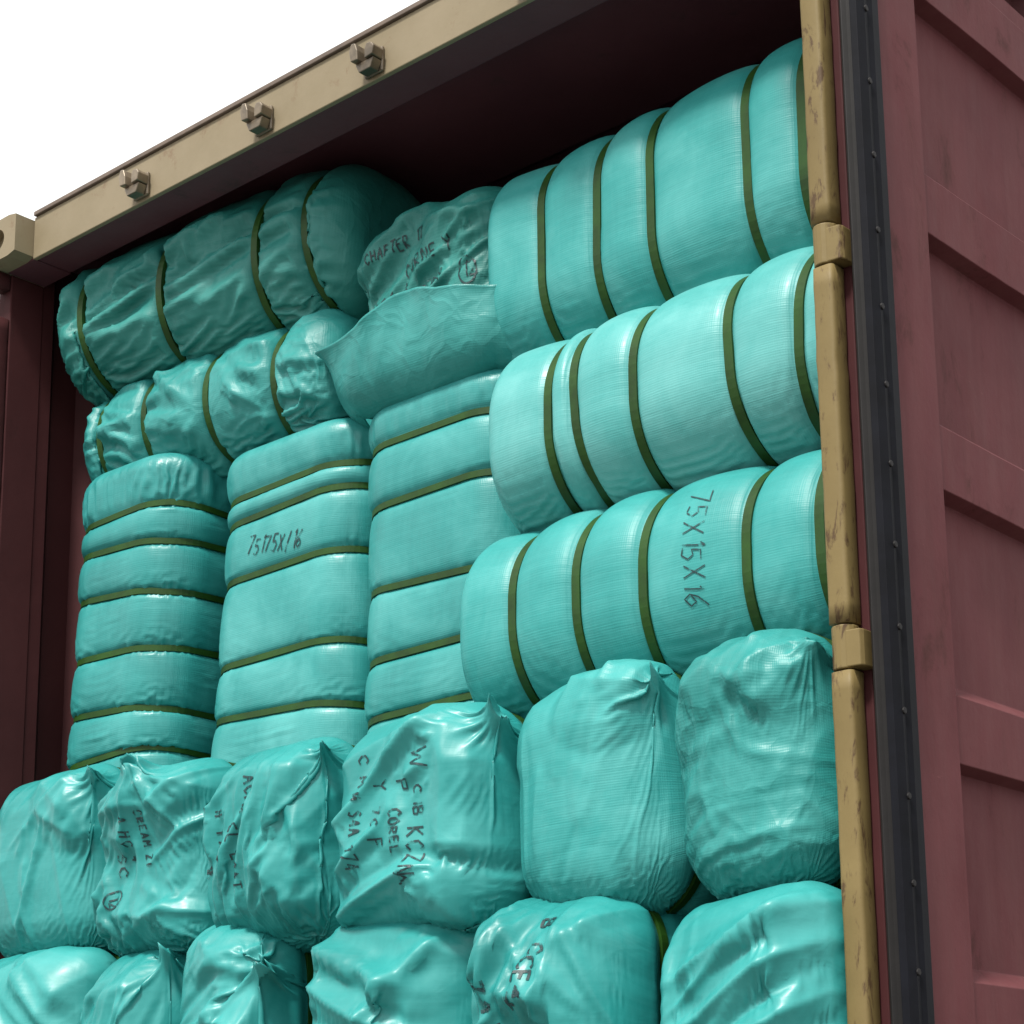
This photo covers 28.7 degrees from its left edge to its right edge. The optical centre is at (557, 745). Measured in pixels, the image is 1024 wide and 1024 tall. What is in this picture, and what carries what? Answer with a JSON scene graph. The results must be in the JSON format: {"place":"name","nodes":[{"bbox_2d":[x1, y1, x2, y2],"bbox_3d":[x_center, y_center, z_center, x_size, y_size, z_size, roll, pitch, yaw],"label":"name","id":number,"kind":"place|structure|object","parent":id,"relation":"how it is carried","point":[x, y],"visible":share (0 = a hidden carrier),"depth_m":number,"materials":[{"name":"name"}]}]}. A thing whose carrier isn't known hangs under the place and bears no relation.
{"place":"outdoors","nodes":[
{"label":"outdoors","id":0,"kind":"place"},
{"bbox_2d":[0,0,418,220],"label":"sky","id":1,"kind":"structure","parent":0,"point":[88,87],"materials":[{"name":"white"}]},
{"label":"loading dock","id":2,"kind":"structure","parent":0,"visible":0},
{"bbox_2d":[0,0,1023,1023],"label":"shipping container","id":3,"kind":"object","parent":2,"relation":"on","point":[915,135],"visible":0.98,"depth_m":3.48,"materials":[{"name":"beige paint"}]},
{"bbox_2d":[0,946,119,1023],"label":"bale","id":4,"kind":"object","parent":3,"relation":"in","point":[54,985],"visible":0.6,"depth_m":4.26},
{"bbox_2d":[0,763,119,957],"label":"bale","id":5,"kind":"object","parent":4,"relation":"on","point":[52,862],"visible":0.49,"depth_m":4.39},
{"bbox_2d":[67,453,230,769],"bbox_3d":[-0.893,-0.229,4.781,0.466,0.823,0.465,-12,-16,40],"label":"bale","id":6,"kind":"object","parent":5,"relation":"on","point":[152,590],"visible":0.62,"depth_m":4.59},
{"bbox_2d":[80,942,186,1023],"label":"bale","id":7,"kind":"object","parent":3,"relation":"in","point":[144,987],"visible":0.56,"depth_m":4.05},
{"bbox_2d":[91,753,235,957],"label":"bale","id":8,"kind":"object","parent":7,"relation":"on","point":[150,892],"visible":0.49,"depth_m":4.11,"materials":[{"name":"teal plastic"}]},
{"bbox_2d":[180,925,313,1023],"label":"bale","id":9,"kind":"object","parent":3,"relation":"in","point":[240,975],"visible":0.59,"depth_m":3.86},
{"bbox_2d":[202,737,354,953],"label":"bale","id":10,"kind":"object","parent":9,"relation":"on","point":[270,843],"visible":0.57,"depth_m":3.83,"materials":[{"name":"teal plastic"}]},
{"bbox_2d":[211,418,372,762],"bbox_3d":[-0.487,-0.238,4.524,0.536,0.858,0.454,-12,-16,40],"label":"bale","id":11,"kind":"object","parent":10,"relation":"on","point":[294,664],"visible":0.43,"depth_m":4.32,"materials":[{"name":"teal plastic"}]},
{"bbox_2d":[83,308,358,480],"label":"bale","id":12,"kind":"object","parent":11,"relation":"on","point":[219,414],"visible":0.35,"depth_m":4.54},
{"bbox_2d":[57,164,420,406],"bbox_3d":[-0.742,-1.058,4.798,0.959,0.424,0.469,-10,-15,34],"label":"bale","id":13,"kind":"object","parent":12,"relation":"on","point":[288,254],"visible":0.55,"depth_m":4.57},
{"bbox_2d":[306,923,475,1023],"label":"bale","id":14,"kind":"object","parent":3,"relation":"in","point":[399,973],"visible":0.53,"depth_m":3.53},
{"bbox_2d":[331,694,532,932],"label":"bale","id":15,"kind":"object","parent":14,"relation":"on","point":[425,822],"visible":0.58,"depth_m":3.56,"materials":[{"name":"teal plastic"}]},
{"bbox_2d":[364,369,520,733],"bbox_3d":[-0.128,-0.305,4.219,0.492,0.842,0.458,-12,-16,40],"label":"bale","id":16,"kind":"object","parent":15,"relation":"on","point":[441,522],"visible":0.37,"depth_m":4.06},
{"bbox_2d":[315,186,511,428],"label":"bale","id":17,"kind":"object","parent":16,"relation":"on","point":[428,321],"visible":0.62,"depth_m":4.14,"materials":[{"name":"teal plastic"}]},
{"bbox_2d":[466,895,684,1023],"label":"bale","id":18,"kind":"object","parent":3,"relation":"in","point":[593,959],"visible":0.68,"depth_m":3.27,"materials":[{"name":"teal plastic"}]},
{"bbox_2d":[517,659,718,916],"bbox_3d":[0.307,0.141,3.722,0.387,0.459,0.914,-12,-16,40],"label":"bale","id":19,"kind":"object","parent":18,"relation":"on","point":[602,807],"visible":0.53,"depth_m":3.35},
{"bbox_2d":[460,450,831,718],"bbox_3d":[0.279,-0.245,3.651,0.852,0.442,0.495,-12,-16,40],"label":"bale","id":20,"kind":"object","parent":19,"relation":"on","point":[680,580],"visible":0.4,"depth_m":3.47,"materials":[{"name":"teal plastic"}]},
{"bbox_2d":[489,246,820,533],"bbox_3d":[0.304,-0.620,3.733,0.804,0.424,0.472,-12,-16,40],"label":"bale","id":21,"kind":"object","parent":20,"relation":"on","point":[694,384],"visible":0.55,"depth_m":3.55},
{"bbox_2d":[488,38,812,359],"bbox_3d":[0.332,-1.008,3.943,0.909,0.536,0.491,-12,-16,40],"label":"bale","id":22,"kind":"object","parent":21,"relation":"on","point":[705,183],"visible":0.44,"depth_m":3.78},
{"bbox_2d":[660,881,846,1023],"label":"bale","id":23,"kind":"object","parent":3,"relation":"on","point":[773,955],"visible":0.67,"depth_m":3.01},
{"bbox_2d":[675,629,840,899],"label":"bale","id":24,"kind":"object","parent":23,"relation":"on","point":[754,736],"visible":0.56,"depth_m":3.14},
{"bbox_2d":[813,0,1023,1023],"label":"door","id":25,"kind":"structure","parent":3,"relation":"in","point":[933,245],"depth_m":3.28,"materials":[{"name":"red paint"}]}
]}

